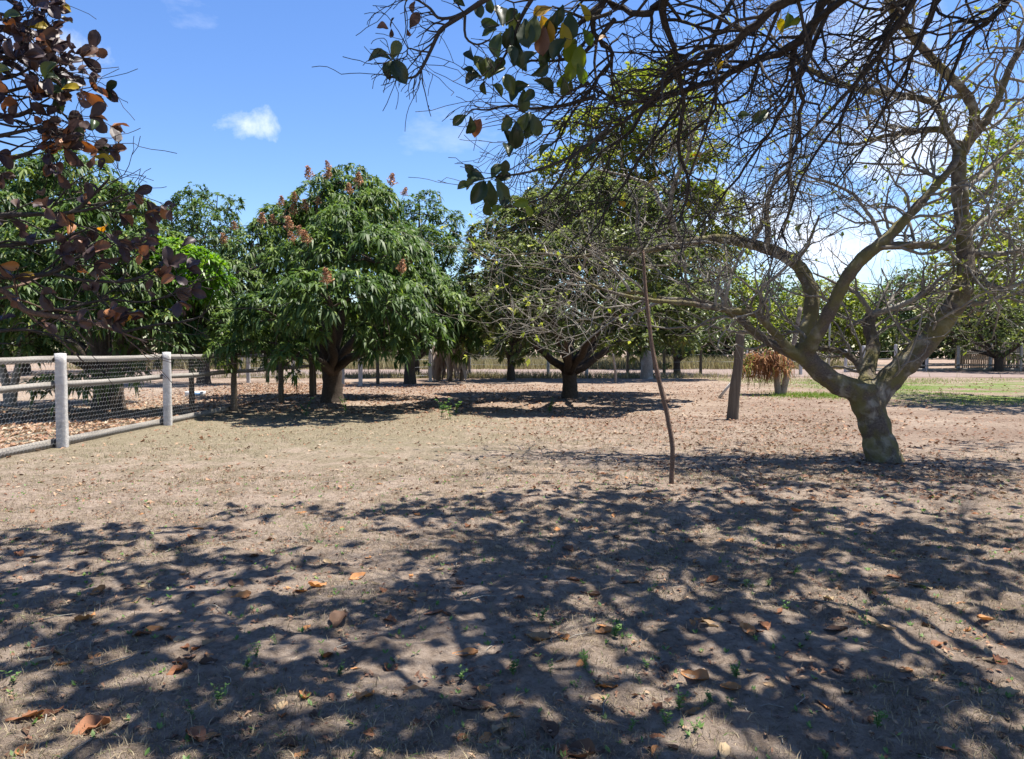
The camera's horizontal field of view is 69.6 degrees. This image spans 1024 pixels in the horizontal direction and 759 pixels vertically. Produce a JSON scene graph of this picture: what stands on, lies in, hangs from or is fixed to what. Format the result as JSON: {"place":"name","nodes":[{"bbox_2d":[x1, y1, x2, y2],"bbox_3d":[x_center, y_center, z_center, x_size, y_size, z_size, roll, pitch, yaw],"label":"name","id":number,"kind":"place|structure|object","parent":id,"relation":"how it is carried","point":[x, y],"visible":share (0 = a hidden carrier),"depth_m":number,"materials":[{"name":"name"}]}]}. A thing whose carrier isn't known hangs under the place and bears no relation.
{"place":"outdoors","nodes":[
{"label":"outdoors","id":0,"kind":"place"},
{"bbox_2d":[67,353,854,369],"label":"tall dry grass","id":1,"kind":"structure","parent":0,"point":[537,362],"depth_m":56.05,"materials":[{"name":"plant"}]},
{"bbox_2d":[0,349,1023,758],"bbox_3d":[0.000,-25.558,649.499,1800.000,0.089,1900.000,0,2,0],"label":"ground","id":2,"kind":"structure","parent":0,"point":[436,641],"depth_m":5.04,"materials":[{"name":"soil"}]},
{"bbox_2d":[0,332,23,405],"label":"young trunk","id":3,"kind":"object","parent":2,"relation":"on","point":[16,379],"visible":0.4,"depth_m":19.93,"materials":[{"name":"brown plant"}]},
{"bbox_2d":[5,710,36,720],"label":"fallen leaf","id":4,"kind":"object","parent":2,"relation":"on","point":[29,714],"visible":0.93,"depth_m":3.07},
{"bbox_2d":[15,743,33,755],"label":"fallen leaf","id":5,"kind":"object","parent":2,"relation":"on","point":[27,746],"visible":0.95,"depth_m":2.86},
{"bbox_2d":[24,655,52,665],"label":"fallen leaf","id":6,"kind":"object","parent":2,"relation":"on","point":[38,659],"visible":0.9,"depth_m":3.65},
{"bbox_2d":[3,269,77,363],"bbox_3d":[-27.799,-3.442,35.715,11.629,7.292,11.048,-2,3,-45],"label":"distant tree","id":7,"kind":"object","parent":2,"relation":"on","point":[8,282],"visible":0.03,"depth_m":35.62,"materials":[{"name":"green plant"}]},
{"bbox_2d":[4,266,91,373],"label":"distant tree","id":8,"kind":"object","parent":2,"relation":"on","point":[25,370],"visible":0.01,"depth_m":43.81,"materials":[{"name":"green plant"}]},
{"bbox_2d":[34,706,63,718],"bbox_3d":[-1.989,1.430,3.157,0.122,0.026,0.054,-14,18,-34],"label":"fallen leaf","id":9,"kind":"object","parent":2,"relation":"on","point":[47,711],"visible":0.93,"depth_m":3.17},
{"bbox_2d":[54,649,75,654],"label":"fallen leaf","id":10,"kind":"object","parent":2,"relation":"on","point":[62,651],"visible":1,"depth_m":3.77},
{"bbox_2d":[74,612,95,620],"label":"fallen leaf","id":11,"kind":"object","parent":2,"relation":"on","point":[81,617],"visible":1,"depth_m":4.20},
{"bbox_2d":[70,715,110,734],"bbox_3d":[-1.731,1.414,3.023,0.093,0.068,0.181,7,4,30],"label":"fallen leaf","id":12,"kind":"object","parent":2,"relation":"on","point":[92,721],"visible":0.88,"depth_m":3.04,"materials":[{"name":"plant"}]},
{"bbox_2d":[90,584,105,594],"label":"fallen leaf","id":13,"kind":"object","parent":2,"relation":"on","point":[99,588],"visible":1,"depth_m":4.72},
{"bbox_2d":[0,149,229,418],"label":"mango tree","id":14,"kind":"object","parent":2,"relation":"on","point":[102,342],"visible":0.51,"depth_m":16.67,"materials":[{"name":"green plant"}]},
{"bbox_2d":[54,269,186,370],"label":"distant tree","id":15,"kind":"object","parent":2,"relation":"on","point":[145,349],"visible":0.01,"depth_m":51.77,"materials":[{"name":"green plant"}]},
{"bbox_2d":[122,595,139,602],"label":"fallen leaf","id":16,"kind":"object","parent":2,"relation":"on","point":[132,598],"visible":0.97,"depth_m":4.54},
{"bbox_2d":[0,0,290,394],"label":"cashew tree","id":17,"kind":"object","parent":2,"relation":"on","point":[44,47],"visible":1,"depth_m":4.45,"materials":[{"name":"brown plant"}]},
{"bbox_2d":[143,625,162,631],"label":"fallen leaf","id":18,"kind":"object","parent":2,"relation":"on","point":[151,627],"visible":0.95,"depth_m":4.07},
{"bbox_2d":[0,352,316,457],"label":"wire fence","id":19,"kind":"object","parent":2,"relation":"on","point":[60,383],"visible":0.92,"depth_m":12.97,"materials":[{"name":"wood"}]},
{"bbox_2d":[166,663,187,674],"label":"fallen leaf","id":20,"kind":"object","parent":2,"relation":"on","point":[174,668],"visible":0.98,"depth_m":3.54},
{"bbox_2d":[130,236,238,409],"bbox_3d":[-7.823,-1.222,17.920,2.568,4.347,2.792,0,2,0],"label":"mango tree","id":21,"kind":"object","parent":2,"relation":"on","point":[194,251],"visible":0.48,"depth_m":17.17,"materials":[{"name":"green plant"}]},
{"bbox_2d":[110,181,266,383],"bbox_3d":[-14.315,-4.114,32.161,7.128,8.940,5.674,2,3,43],"label":"mango tree","id":22,"kind":"object","parent":2,"relation":"on","point":[194,230],"visible":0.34,"depth_m":31.65,"materials":[{"name":"green plant"}]},
{"bbox_2d":[185,726,205,741],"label":"fallen leaf","id":23,"kind":"object","parent":2,"relation":"on","point":[201,729],"visible":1,"depth_m":2.97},
{"bbox_2d":[185,391,205,395],"bbox_3d":[-10.367,0.465,24.104,0.600,0.160,0.308,0,2,-6],"label":"feeding trough","id":24,"kind":"object","parent":2,"relation":"on","point":[197,393],"visible":0.5,"depth_m":23.97,"materials":[{"name":"white plastic"}]},
{"bbox_2d":[199,657,217,663],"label":"fallen leaf","id":25,"kind":"object","parent":2,"relation":"on","point":[204,660],"visible":1,"depth_m":3.66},
{"bbox_2d":[202,638,214,645],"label":"fallen leaf","id":26,"kind":"object","parent":2,"relation":"on","point":[205,641],"visible":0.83,"depth_m":3.90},
{"bbox_2d":[210,683,229,701],"bbox_3d":[-1.285,1.371,3.224,0.091,0.084,0.051,1,3,27],"label":"weed","id":27,"kind":"object","parent":2,"relation":"on","point":[217,696],"visible":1,"depth_m":3.22,"materials":[{"name":"green plant"}]},
{"bbox_2d":[229,578,243,586],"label":"fallen leaf","id":28,"kind":"object","parent":2,"relation":"on","point":[237,581],"visible":1,"depth_m":4.83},
{"bbox_2d":[231,590,250,598],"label":"fallen leaf","id":29,"kind":"object","parent":2,"relation":"on","point":[245,593],"visible":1,"depth_m":4.61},
{"bbox_2d":[276,737,298,746],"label":"fallen leaf","id":30,"kind":"object","parent":2,"relation":"on","point":[287,740],"visible":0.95,"depth_m":2.85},
{"bbox_2d":[309,581,326,586],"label":"fallen leaf","id":31,"kind":"object","parent":2,"relation":"on","point":[316,583],"visible":1,"depth_m":4.78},
{"bbox_2d":[181,160,486,402],"bbox_3d":[-4.969,-2.683,20.241,8.716,7.072,10.984,0,2,0],"label":"mango tree","id":32,"kind":"object","parent":2,"relation":"on","point":[346,228],"visible":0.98,"depth_m":17.95,"materials":[{"name":"green plant"}]},
{"bbox_2d":[329,609,347,627],"bbox_3d":[-0.982,1.346,4.191,0.096,0.067,0.168,7,16,11],"label":"fallen leaf","id":33,"kind":"object","parent":2,"relation":"on","point":[336,617],"visible":1,"depth_m":4.18,"materials":[{"name":"plant"}]},
{"bbox_2d":[349,572,365,579],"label":"fallen leaf","id":34,"kind":"object","parent":2,"relation":"on","point":[355,575],"visible":0.93,"depth_m":5.01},
{"bbox_2d":[355,690,374,699],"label":"fallen leaf","id":35,"kind":"object","parent":2,"relation":"on","point":[364,693],"visible":1,"depth_m":3.25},
{"bbox_2d":[363,727,376,735],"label":"fallen leaf","id":36,"kind":"object","parent":2,"relation":"on","point":[368,731],"visible":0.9,"depth_m":2.95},
{"bbox_2d":[352,295,452,373],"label":"orchard tree","id":37,"kind":"object","parent":2,"relation":"on","point":[418,359],"visible":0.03,"depth_m":41.30,"materials":[{"name":"green plant"}]},
{"bbox_2d":[246,350,587,395],"bbox_3d":[-5.388,-0.429,34.338,10.234,2.024,18.244,2,3,35],"label":"post fence","id":38,"kind":"object","parent":2,"relation":"on","point":[311,379],"visible":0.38,"depth_m":32.35,"materials":[{"name":"brown wood"}]},
{"bbox_2d":[381,189,479,383],"bbox_3d":[-3.670,-3.985,32.758,4.920,8.630,5.859,0,2,0],"label":"mango tree","id":39,"kind":"object","parent":2,"relation":"on","point":[433,236],"visible":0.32,"depth_m":31.78,"materials":[{"name":"green plant"}]},
{"bbox_2d":[428,342,470,380],"bbox_3d":[-3.008,-0.871,35.398,2.063,2.095,0.930,0,2,0],"label":"dead banana","id":40,"kind":"object","parent":2,"relation":"on","point":[440,365],"visible":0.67,"depth_m":35.27,"materials":[{"name":"brown plant"}]},
{"bbox_2d":[452,647,477,654],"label":"fallen leaf","id":41,"kind":"object","parent":2,"relation":"on","point":[471,651],"visible":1,"depth_m":3.75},
{"bbox_2d":[452,700,495,708],"bbox_3d":[-0.161,1.395,3.158,0.192,0.025,0.119,5,-6,-10],"label":"fallen leaf","id":42,"kind":"object","parent":2,"relation":"on","point":[480,703],"visible":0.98,"depth_m":3.17,"materials":[{"name":"plant"}]},
{"bbox_2d":[466,329,503,356],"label":"distant tree","id":43,"kind":"object","parent":2,"relation":"on","point":[489,342],"visible":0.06,"depth_m":80.61,"materials":[{"name":"green plant"}]},
{"bbox_2d":[479,732,494,742],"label":"fallen leaf","id":44,"kind":"object","parent":2,"relation":"on","point":[485,736],"visible":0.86,"depth_m":2.94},
{"bbox_2d":[491,722,508,733],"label":"fallen leaf","id":45,"kind":"object","parent":2,"relation":"on","point":[495,728],"visible":1,"depth_m":2.97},
{"bbox_2d":[0,382,1023,758],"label":"leaf litter","id":46,"kind":"object","parent":2,"relation":"on","point":[126,416],"visible":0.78,"depth_m":9.39,"materials":[{"name":"plant"}]},
{"bbox_2d":[0,471,1023,758],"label":"ground sprouts","id":47,"kind":"object","parent":2,"relation":"on","point":[158,725],"visible":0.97,"depth_m":4.08,"materials":[{"name":"green plant"}]},
{"bbox_2d":[508,652,518,671],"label":"weed","id":48,"kind":"object","parent":2,"relation":"on","point":[512,665],"visible":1,"depth_m":3.50,"materials":[{"name":"green plant"}]},
{"bbox_2d":[7,304,1023,359],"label":"woodland","id":49,"kind":"object","parent":2,"relation":"on","point":[889,354],"visible":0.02,"depth_m":111.03,"materials":[{"name":"green plant"}]},
{"bbox_2d":[443,269,587,379],"bbox_3d":[-0.106,-2.799,36.156,7.618,5.977,6.957,-2,3,-41],"label":"orchard tree","id":50,"kind":"object","parent":2,"relation":"on","point":[511,372],"visible":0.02,"depth_m":35.95,"materials":[{"name":"green plant"}]},
{"bbox_2d":[32,369,1000,378],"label":"tall dry grass","id":51,"kind":"structure","parent":2,"relation":"on","point":[481,374],"depth_m":38.83,"materials":[{"name":"plant"}]},
{"bbox_2d":[526,631,551,640],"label":"fallen leaf","id":52,"kind":"object","parent":2,"relation":"on","point":[538,636],"visible":0.83,"depth_m":3.99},
{"bbox_2d":[539,606,549,620],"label":"weed","id":53,"kind":"object","parent":2,"relation":"on","point":[542,612],"visible":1,"depth_m":4.19,"materials":[{"name":"green plant"}]},
{"bbox_2d":[541,719,558,738],"bbox_3d":[0.151,1.420,3.008,0.072,0.051,0.127,0,10,-16],"label":"fallen leaf","id":54,"kind":"object","parent":2,"relation":"on","point":[553,727],"visible":0.98,"depth_m":3.00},
{"bbox_2d":[520,323,584,355],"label":"distant tree","id":55,"kind":"object","parent":2,"relation":"on","point":[551,353],"visible":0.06,"depth_m":77.49,"materials":[{"name":"green plant"}]},
{"bbox_2d":[554,743,566,753],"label":"fallen leaf","id":56,"kind":"object","parent":2,"relation":"on","point":[563,747],"visible":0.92,"depth_m":2.87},
{"bbox_2d":[441,169,718,398],"bbox_3d":[2.143,-2.861,21.966,8.600,7.289,11.063,0,2,0],"label":"shade tree","id":57,"kind":"object","parent":2,"relation":"on","point":[571,367],"visible":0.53,"depth_m":19.57,"materials":[{"name":"green plant"}]},
{"bbox_2d":[567,738,594,757],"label":"fallen leaf","id":58,"kind":"object","parent":2,"relation":"on","point":[587,743],"visible":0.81,"depth_m":2.87,"materials":[{"name":"plant"}]},
{"bbox_2d":[578,652,588,667],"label":"weed","id":59,"kind":"object","parent":2,"relation":"on","point":[584,660],"visible":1,"depth_m":3.54,"materials":[{"name":"green plant"}]},
{"bbox_2d":[587,704,602,711],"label":"fallen leaf","id":60,"kind":"object","parent":2,"relation":"on","point":[598,709],"visible":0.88,"depth_m":3.22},
{"bbox_2d":[590,693,606,702],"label":"fallen leaf","id":61,"kind":"object","parent":2,"relation":"on","point":[596,696],"visible":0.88,"depth_m":3.32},
{"bbox_2d":[595,626,611,632],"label":"fallen leaf","id":62,"kind":"object","parent":2,"relation":"on","point":[606,629],"visible":0.97,"depth_m":3.99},
{"bbox_2d":[595,680,618,687],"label":"fallen leaf","id":63,"kind":"object","parent":2,"relation":"on","point":[604,684],"visible":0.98,"depth_m":3.40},
{"bbox_2d":[612,354,616,382],"bbox_3d":[4.598,-0.440,33.013,0.250,1.431,0.117,0,2,0],"label":"leaning stake","id":64,"kind":"object","parent":2,"relation":"on","point":[615,371],"visible":0.84,"depth_m":32.97,"materials":[{"name":"grey wood"}]},
{"bbox_2d":[591,326,639,358],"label":"distant tree","id":65,"kind":"object","parent":2,"relation":"on","point":[596,350],"visible":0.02,"depth_m":82.80,"materials":[{"name":"green plant"}]},
{"bbox_2d":[611,616,621,636],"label":"weed","id":66,"kind":"object","parent":2,"relation":"on","point":[615,629],"visible":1,"depth_m":3.92,"materials":[{"name":"green plant"}]},
{"bbox_2d":[526,54,754,378],"bbox_3d":[6.552,-8.359,37.682,11.465,16.960,8.348,-1,3,-26],"label":"tall tree","id":67,"kind":"object","parent":2,"relation":"on","point":[646,372],"visible":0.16,"depth_m":37.07,"materials":[{"name":"green plant"}]},
{"bbox_2d":[592,308,693,368],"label":"orchard tree","id":68,"kind":"object","parent":2,"relation":"on","point":[619,338],"depth_m":55.89,"materials":[{"name":"green plant"}]},
{"bbox_2d":[652,702,662,712],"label":"fallen leaf","id":69,"kind":"object","parent":2,"relation":"on","point":[656,705],"visible":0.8,"depth_m":3.18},
{"bbox_2d":[642,250,678,483],"bbox_3d":[1.693,-0.146,8.553,0.108,2.741,0.532,-2,3,-44],"label":"prop pole","id":70,"kind":"object","parent":2,"relation":"on","point":[665,401],"visible":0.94,"depth_m":8.49,"materials":[{"name":"brown plant"}]},
{"bbox_2d":[659,709,671,724],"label":"weed","id":71,"kind":"object","parent":2,"relation":"on","point":[667,717],"visible":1,"depth_m":2.98,"materials":[{"name":"green plant"}]},
{"bbox_2d":[313,0,1023,312],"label":"cashew tree","id":72,"kind":"object","parent":2,"relation":"on","point":[515,36],"visible":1,"depth_m":5.04,"materials":[{"name":"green plant"}]},
{"bbox_2d":[674,684,690,710],"bbox_3d":[0.727,1.373,3.163,0.062,0.102,0.111,0,2,0],"label":"weed","id":73,"kind":"object","parent":2,"relation":"on","point":[679,701],"visible":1,"depth_m":3.15,"materials":[{"name":"green plant"}]},
{"bbox_2d":[615,275,753,374],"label":"orchard tree","id":74,"kind":"object","parent":2,"relation":"on","point":[678,358],"visible":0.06,"depth_m":42.35,"materials":[{"name":"green plant"}]},
{"bbox_2d":[656,326,716,355],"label":"distant tree","id":75,"kind":"object","parent":2,"relation":"on","point":[658,354],"visible":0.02,"depth_m":78.51,"materials":[{"name":"green plant"}]},
{"bbox_2d":[397,0,1023,463],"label":"cashew tree","id":76,"kind":"object","parent":2,"relation":"on","point":[869,392],"visible":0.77,"depth_m":10.00,"materials":[{"name":"brown plant"}]},
{"bbox_2d":[702,618,718,626],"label":"fallen leaf","id":77,"kind":"object","parent":2,"relation":"on","point":[708,622],"visible":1,"depth_m":4.10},
{"bbox_2d":[706,575,718,581],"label":"fallen leaf","id":78,"kind":"object","parent":2,"relation":"on","point":[714,577],"visible":0.9,"depth_m":4.96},
{"bbox_2d":[626,349,801,374],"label":"post fence","id":79,"kind":"object","parent":2,"relation":"on","point":[700,361],"visible":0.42,"depth_m":43.38,"materials":[{"name":"grey wood"}]},
{"bbox_2d":[718,742,730,758],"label":"fallen leaf","id":80,"kind":"object","parent":2,"relation":"on","point":[726,749],"visible":1,"depth_m":2.81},
{"bbox_2d":[668,269,787,359],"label":"distant tree","id":81,"kind":"object","parent":2,"relation":"on","point":[736,304],"visible":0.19,"depth_m":63.77,"materials":[{"name":"green plant"}]},
{"bbox_2d":[720,681,741,689],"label":"fallen leaf","id":82,"kind":"object","parent":2,"relation":"on","point":[733,685],"visible":1,"depth_m":3.33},
{"bbox_2d":[729,661,740,677],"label":"weed","id":83,"kind":"object","parent":2,"relation":"on","point":[735,672],"visible":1,"depth_m":3.45,"materials":[{"name":"green plant"}]},
{"bbox_2d":[726,319,748,419],"bbox_3d":[4.966,-0.151,16.175,0.526,2.369,0.270,0,2,0],"label":"wooden post","id":84,"kind":"object","parent":2,"relation":"on","point":[733,398],"visible":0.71,"depth_m":16.09,"materials":[{"name":"grey wood"}]},
{"bbox_2d":[739,621,755,634],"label":"fallen leaf","id":85,"kind":"object","parent":2,"relation":"on","point":[746,626],"visible":1,"depth_m":4.03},
{"bbox_2d":[758,621,770,630],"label":"fallen leaf","id":86,"kind":"object","parent":2,"relation":"on","point":[766,625],"visible":1,"depth_m":4.06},
{"bbox_2d":[731,307,802,393],"bbox_3d":[8.487,-0.905,24.711,2.224,3.098,1.864,1,3,25],"label":"dry plant","id":87,"kind":"object","parent":2,"relation":"on","point":[769,367],"visible":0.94,"depth_m":24.62,"materials":[{"name":"brown plant"}]},
{"bbox_2d":[731,274,832,353],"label":"distant tree","id":88,"kind":"object","parent":2,"relation":"on","point":[780,293],"visible":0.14,"depth_m":72.21,"materials":[{"name":"green plant"}]},
{"bbox_2d":[771,275,888,363],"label":"distant tree","id":89,"kind":"object","parent":2,"relation":"on","point":[850,304],"visible":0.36,"depth_m":60.33,"materials":[{"name":"green plant"}]},
{"bbox_2d":[824,625,847,630],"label":"fallen leaf","id":90,"kind":"object","parent":2,"relation":"on","point":[835,627],"visible":1,"depth_m":4.08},
{"bbox_2d":[820,284,913,360],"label":"distant tree","id":91,"kind":"object","parent":2,"relation":"on","point":[867,291],"visible":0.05,"depth_m":69.92,"materials":[{"name":"green plant"}]},
{"bbox_2d":[864,587,877,596],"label":"fallen leaf","id":92,"kind":"object","parent":2,"relation":"on","point":[868,589],"visible":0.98,"depth_m":4.71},
{"bbox_2d":[872,710,886,727],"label":"weed","id":93,"kind":"object","parent":2,"relation":"on","point":[877,721],"visible":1,"depth_m":2.99,"materials":[{"name":"green plant"}]},
{"bbox_2d":[876,623,896,629],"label":"fallen leaf","id":94,"kind":"object","parent":2,"relation":"on","point":[888,627],"visible":1,"depth_m":3.98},
{"bbox_2d":[908,582,932,588],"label":"fallen leaf","id":95,"kind":"object","parent":2,"relation":"on","point":[926,585],"visible":0.83,"depth_m":4.81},
{"bbox_2d":[914,673,939,680],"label":"fallen leaf","id":96,"kind":"object","parent":2,"relation":"on","point":[933,676],"visible":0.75,"depth_m":3.47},
{"bbox_2d":[860,266,999,367],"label":"distant tree","id":97,"kind":"object","parent":2,"relation":"on","point":[911,314],"visible":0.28,"depth_m":55.25,"materials":[{"name":"green plant"}]},
{"bbox_2d":[844,343,1023,371],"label":"post fence","id":98,"kind":"object","parent":2,"relation":"on","point":[989,365],"visible":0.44,"depth_m":50.20,"materials":[{"name":"wood"}]},
{"bbox_2d":[900,299,1023,363],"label":"distant tree","id":99,"kind":"object","parent":2,"relation":"on","point":[1014,338],"visible":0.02,"depth_m":74.31,"materials":[{"name":"green plant"}]},
{"bbox_2d":[905,101,1023,324],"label":"orchard tree","id":100,"kind":"object","parent":2,"relation":"on","point":[998,197],"visible":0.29,"depth_m":20.88,"materials":[{"name":"green plant"}]},
{"bbox_2d":[909,271,1023,371],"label":"distant tree","id":101,"kind":"object","parent":2,"relation":"on","point":[995,353],"visible":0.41,"depth_m":48.27,"materials":[{"name":"green plant"}]},
{"bbox_2d":[955,342,1023,367],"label":"palisade fence","id":102,"kind":"object","parent":2,"relation":"on","point":[977,361],"visible":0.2,"depth_m":57.95,"materials":[{"name":"grey wood"}]},
{"bbox_2d":[992,654,1007,664],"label":"fallen leaf","id":103,"kind":"object","parent":2,"relation":"on","point":[997,657],"visible":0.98,"depth_m":3.63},
{"bbox_2d":[983,278,1023,340],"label":"distant tree","id":104,"kind":"object","parent":2,"relation":"on","point":[1021,321],"visible":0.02,"depth_m":61.02,"materials":[{"name":"green plant"}]},
{"bbox_2d":[994,686,1020,694],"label":"fallen leaf","id":105,"kind":"object","parent":2,"relation":"on","point":[1008,689],"visible":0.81,"depth_m":3.34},
{"bbox_2d":[0,407,1023,482],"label":"dry grass","id":106,"kind":"structure","parent":0,"point":[346,438],"depth_m":11.71,"materials":[{"name":"plant"}]},
{"bbox_2d":[0,425,1023,758],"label":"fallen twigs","id":107,"kind":"object","parent":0,"point":[484,595],"depth_m":4.75,"materials":[{"name":"wood"}]},
{"bbox_2d":[0,0,1023,349],"label":"sky","id":108,"kind":"structure","parent":0,"point":[232,88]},
{"bbox_2d":[8,369,1023,377],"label":"dirt road","id":109,"kind":"structure","parent":0,"point":[954,373],"depth_m":46.62,"materials":[{"name":"soil"}]},
{"bbox_2d":[745,390,903,400],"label":"lawn","id":110,"kind":"structure","parent":0,"point":[813,394],"depth_m":23.98,"materials":[{"name":"plant"}]},
{"bbox_2d":[709,377,1023,405],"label":"lawn","id":111,"kind":"structure","parent":0,"point":[929,393],"depth_m":29.86,"materials":[{"name":"plant"}]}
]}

